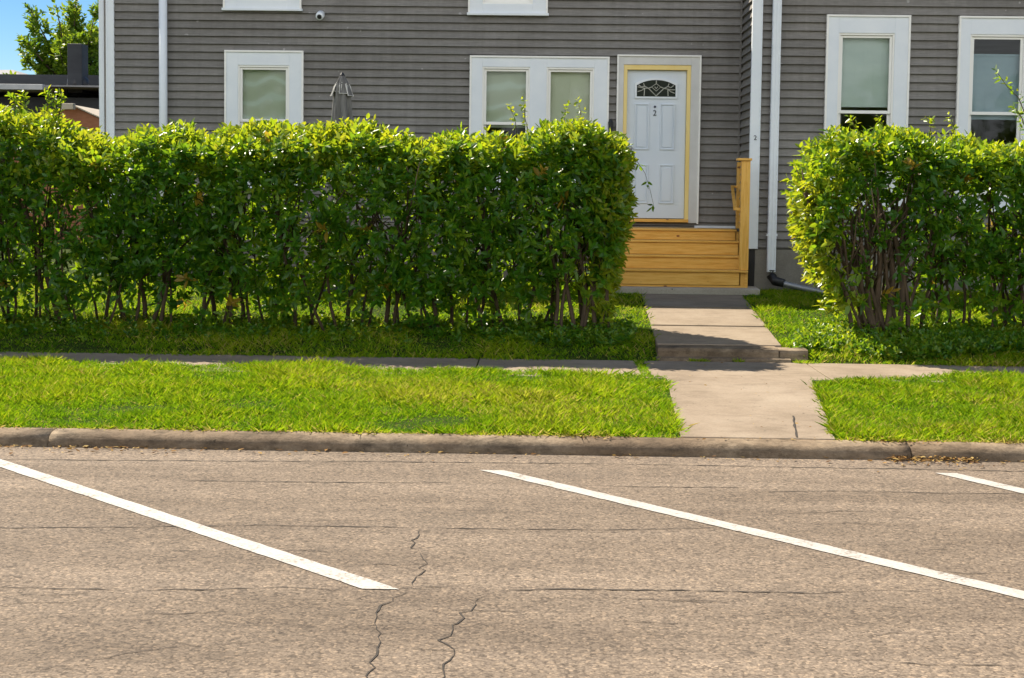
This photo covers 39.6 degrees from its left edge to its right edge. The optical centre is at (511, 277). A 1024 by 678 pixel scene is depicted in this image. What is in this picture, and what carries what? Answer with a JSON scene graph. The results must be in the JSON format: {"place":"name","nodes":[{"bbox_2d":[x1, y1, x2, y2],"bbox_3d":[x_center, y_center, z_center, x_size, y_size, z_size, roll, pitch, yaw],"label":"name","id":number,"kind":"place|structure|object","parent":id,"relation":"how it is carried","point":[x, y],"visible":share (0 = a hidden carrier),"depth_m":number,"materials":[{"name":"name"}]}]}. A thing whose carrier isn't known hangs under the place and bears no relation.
{"place":"outdoors","nodes":[
{"label":"outdoors","id":0,"kind":"place"},
{"bbox_2d":[0,0,98,74],"label":"sky","id":1,"kind":"structure","parent":0,"point":[11,11],"materials":[{"name":"blue"}]},
{"bbox_2d":[0,352,699,437],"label":"grass","id":2,"kind":"structure","parent":0,"point":[573,393],"depth_m":10.80,"materials":[{"name":"green plant"}]},
{"bbox_2d":[0,446,1023,677],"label":"road","id":3,"kind":"structure","parent":0,"point":[161,563],"depth_m":6.63,"materials":[{"name":"grey asphalt"}]},
{"bbox_2d":[0,444,1010,471],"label":"fallen leaves","id":4,"kind":"object","parent":3,"relation":"on","point":[899,458],"visible":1,"depth_m":9.36,"materials":[{"name":"brown plant"}]},
{"bbox_2d":[0,427,1023,461],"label":"kerb","id":5,"kind":"structure","parent":3,"relation":"on","point":[516,444],"depth_m":9.48,"materials":[{"name":"concrete"}]},
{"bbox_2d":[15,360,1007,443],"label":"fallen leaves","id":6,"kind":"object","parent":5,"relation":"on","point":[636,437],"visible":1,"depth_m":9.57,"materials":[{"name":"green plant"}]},
{"bbox_2d":[0,351,1023,381],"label":"pavement","id":7,"kind":"structure","parent":0,"point":[735,370],"depth_m":12.86,"materials":[{"name":"concrete"}]},
{"bbox_2d":[0,245,1023,440],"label":"lawn","id":8,"kind":"structure","parent":0,"point":[94,348],"depth_m":13.66,"materials":[{"name":"green plant"}]},
{"bbox_2d":[0,70,25,73],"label":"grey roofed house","id":9,"kind":"structure","parent":8,"relation":"on","point":[6,71],"depth_m":54.35,"materials":[{"name":"white"}]},
{"bbox_2d":[0,44,98,184],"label":"neighbour building","id":10,"kind":"structure","parent":8,"relation":"on","point":[78,85],"depth_m":34.57,"materials":[{"name":"grey"}]},
{"bbox_2d":[3,0,98,74],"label":"tree","id":11,"kind":"object","parent":8,"relation":"on","point":[72,30],"visible":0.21,"depth_m":45.20,"materials":[{"name":"green plant"}]},
{"bbox_2d":[13,103,98,244],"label":"brown shed","id":12,"kind":"structure","parent":8,"relation":"on","point":[87,117],"depth_m":28.53,"materials":[{"name":"beige paint"}]},
{"bbox_2d":[0,305,637,347],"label":"ground cover","id":13,"kind":"object","parent":8,"relation":"on","point":[618,328],"visible":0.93,"depth_m":14.14,"materials":[{"name":"green plant"}]},
{"bbox_2d":[0,85,653,332],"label":"hedge","id":14,"kind":"object","parent":8,"relation":"on","point":[229,162],"visible":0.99,"depth_m":14.01,"materials":[{"name":"green plant"}]},
{"bbox_2d":[323,72,360,292],"bbox_3d":[-2.084,-1.157,17.405,0.480,2.692,0.473,1,4,1],"label":"patio umbrella","id":15,"kind":"object","parent":8,"relation":"on","point":[341,93],"visible":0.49,"depth_m":17.27,"materials":[{"name":"grey fabric"}]},
{"bbox_2d":[0,420,1023,443],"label":"grass","id":16,"kind":"structure","parent":8,"relation":"on","point":[578,434],"depth_m":9.63,"materials":[{"name":"green plant"}]},
{"bbox_2d":[99,0,1023,293],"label":"house","id":17,"kind":"structure","parent":8,"relation":"on","point":[693,100],"depth_m":19.34,"materials":[{"name":"grey wood"}]},
{"bbox_2d":[222,0,302,10],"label":"window","id":18,"kind":"structure","parent":17,"relation":"in","point":[228,5],"depth_m":19.33,"materials":[{"name":"white paint"}]},
{"bbox_2d":[224,50,303,188],"bbox_3d":[-3.390,-2.151,19.485,1.110,1.903,0.173,1,4,1],"label":"window","id":19,"kind":"structure","parent":17,"relation":"in","point":[265,84],"depth_m":19.42,"materials":[{"name":"white paint"}]},
{"bbox_2d":[316,10,324,19],"bbox_3d":[-2.597,-3.552,19.258,0.112,0.144,0.192,1,4,1],"label":"security camera","id":20,"kind":"object","parent":17,"relation":"attached to","point":[320,14],"visible":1,"depth_m":19.19,"materials":[{"name":"white paint"}]},
{"bbox_2d":[467,0,548,15],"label":"window","id":21,"kind":"structure","parent":17,"relation":"in","point":[475,7],"depth_m":19.27,"materials":[{"name":"white paint"}]},
{"bbox_2d":[469,55,609,189],"bbox_3d":[0.366,-2.105,19.416,1.925,1.819,0.173,1,4,1],"label":"window","id":22,"kind":"structure","parent":17,"relation":"in","point":[547,83],"depth_m":19.36,"materials":[{"name":"white paint"}]},
{"bbox_2d":[608,119,613,131],"bbox_3d":[1.341,-2.071,19.309,0.076,0.178,0.120,1,4,1],"label":"wall lantern","id":23,"kind":"object","parent":17,"relation":"attached to","point":[610,124],"depth_m":19.26,"materials":[{"name":"black plastic"}]},
{"bbox_2d":[626,70,686,218],"bbox_3d":[1.963,-1.817,19.406,0.804,2.011,0.115,1,4,1],"label":"door","id":24,"kind":"structure","parent":17,"relation":"in","point":[656,99],"depth_m":19.41,"materials":[{"name":"paint"}]},
{"bbox_2d":[823,14,910,211],"bbox_3d":[4.533,-2.104,18.243,1.095,2.499,0.173,1,4,1],"label":"window","id":25,"kind":"structure","parent":17,"relation":"in","point":[867,58],"depth_m":18.18,"materials":[{"name":"white paint"}]},
{"bbox_2d":[954,16,1023,211],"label":"window","id":26,"kind":"structure","parent":17,"relation":"in","point":[978,96],"depth_m":18.18,"materials":[{"name":"white paint"}]},
{"bbox_2d":[619,158,751,287],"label":"porch steps","id":27,"kind":"structure","parent":8,"relation":"on","point":[656,258],"depth_m":18.24,"materials":[{"name":"yellow wood"}]},
{"bbox_2d":[616,286,759,294],"bbox_3d":[2.210,0.211,18.058,1.842,0.190,0.620,1,4,1],"label":"stair landing","id":28,"kind":"object","parent":8,"relation":"on","point":[697,290],"visible":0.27,"depth_m":17.75,"materials":[{"name":"concrete"}]},
{"bbox_2d":[642,294,751,308],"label":"walk","id":29,"kind":"structure","parent":8,"relation":"on","point":[693,301],"depth_m":16.97,"materials":[{"name":"concrete"}]},
{"bbox_2d":[646,307,766,326],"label":"walk","id":30,"kind":"structure","parent":8,"relation":"on","point":[719,317],"depth_m":15.53,"materials":[{"name":"concrete"}]},
{"bbox_2d":[651,326,780,346],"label":"walk","id":31,"kind":"structure","parent":8,"relation":"on","point":[710,335],"depth_m":14.17,"materials":[{"name":"concrete"}]},
{"bbox_2d":[632,358,821,376],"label":"grass","id":32,"kind":"structure","parent":8,"relation":"on","point":[642,367],"depth_m":13.17,"materials":[{"name":"green plant"}]},
{"bbox_2d":[656,345,807,362],"bbox_3d":[2.068,0.753,13.447,1.431,0.192,0.335,1,4,1],"label":"garden step","id":33,"kind":"object","parent":8,"relation":"on","point":[731,353],"visible":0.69,"depth_m":13.36,"materials":[{"name":"concrete"}]},
{"bbox_2d":[667,378,834,439],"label":"walk","id":34,"kind":"structure","parent":8,"relation":"on","point":[724,407],"depth_m":10.65,"materials":[{"name":"concrete"}]},
{"bbox_2d":[792,416,797,436],"bbox_3d":[1.984,1.040,9.989,0.021,0.025,0.765,1,4,9],"label":"walk crack","id":35,"kind":"object","parent":34,"relation":"on","point":[794,425],"visible":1,"depth_m":9.96,"materials":[{"name":"grey concrete"}]},
{"bbox_2d":[780,64,1023,336],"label":"hedge","id":36,"kind":"object","parent":8,"relation":"on","point":[905,153],"visible":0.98,"depth_m":14.04,"materials":[{"name":"green plant"}]},
{"bbox_2d":[785,317,1023,361],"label":"ground cover","id":37,"kind":"object","parent":8,"relation":"on","point":[925,341],"visible":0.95,"depth_m":13.69,"materials":[{"name":"green plant"}]},
{"bbox_2d":[743,287,1023,367],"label":"grass","id":38,"kind":"structure","parent":0,"point":[802,300],"depth_m":15.50,"materials":[{"name":"green plant"}]},
{"bbox_2d":[800,367,1023,442],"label":"grass","id":39,"kind":"structure","parent":0,"point":[967,390],"depth_m":10.80,"materials":[{"name":"green plant"}]}
]}

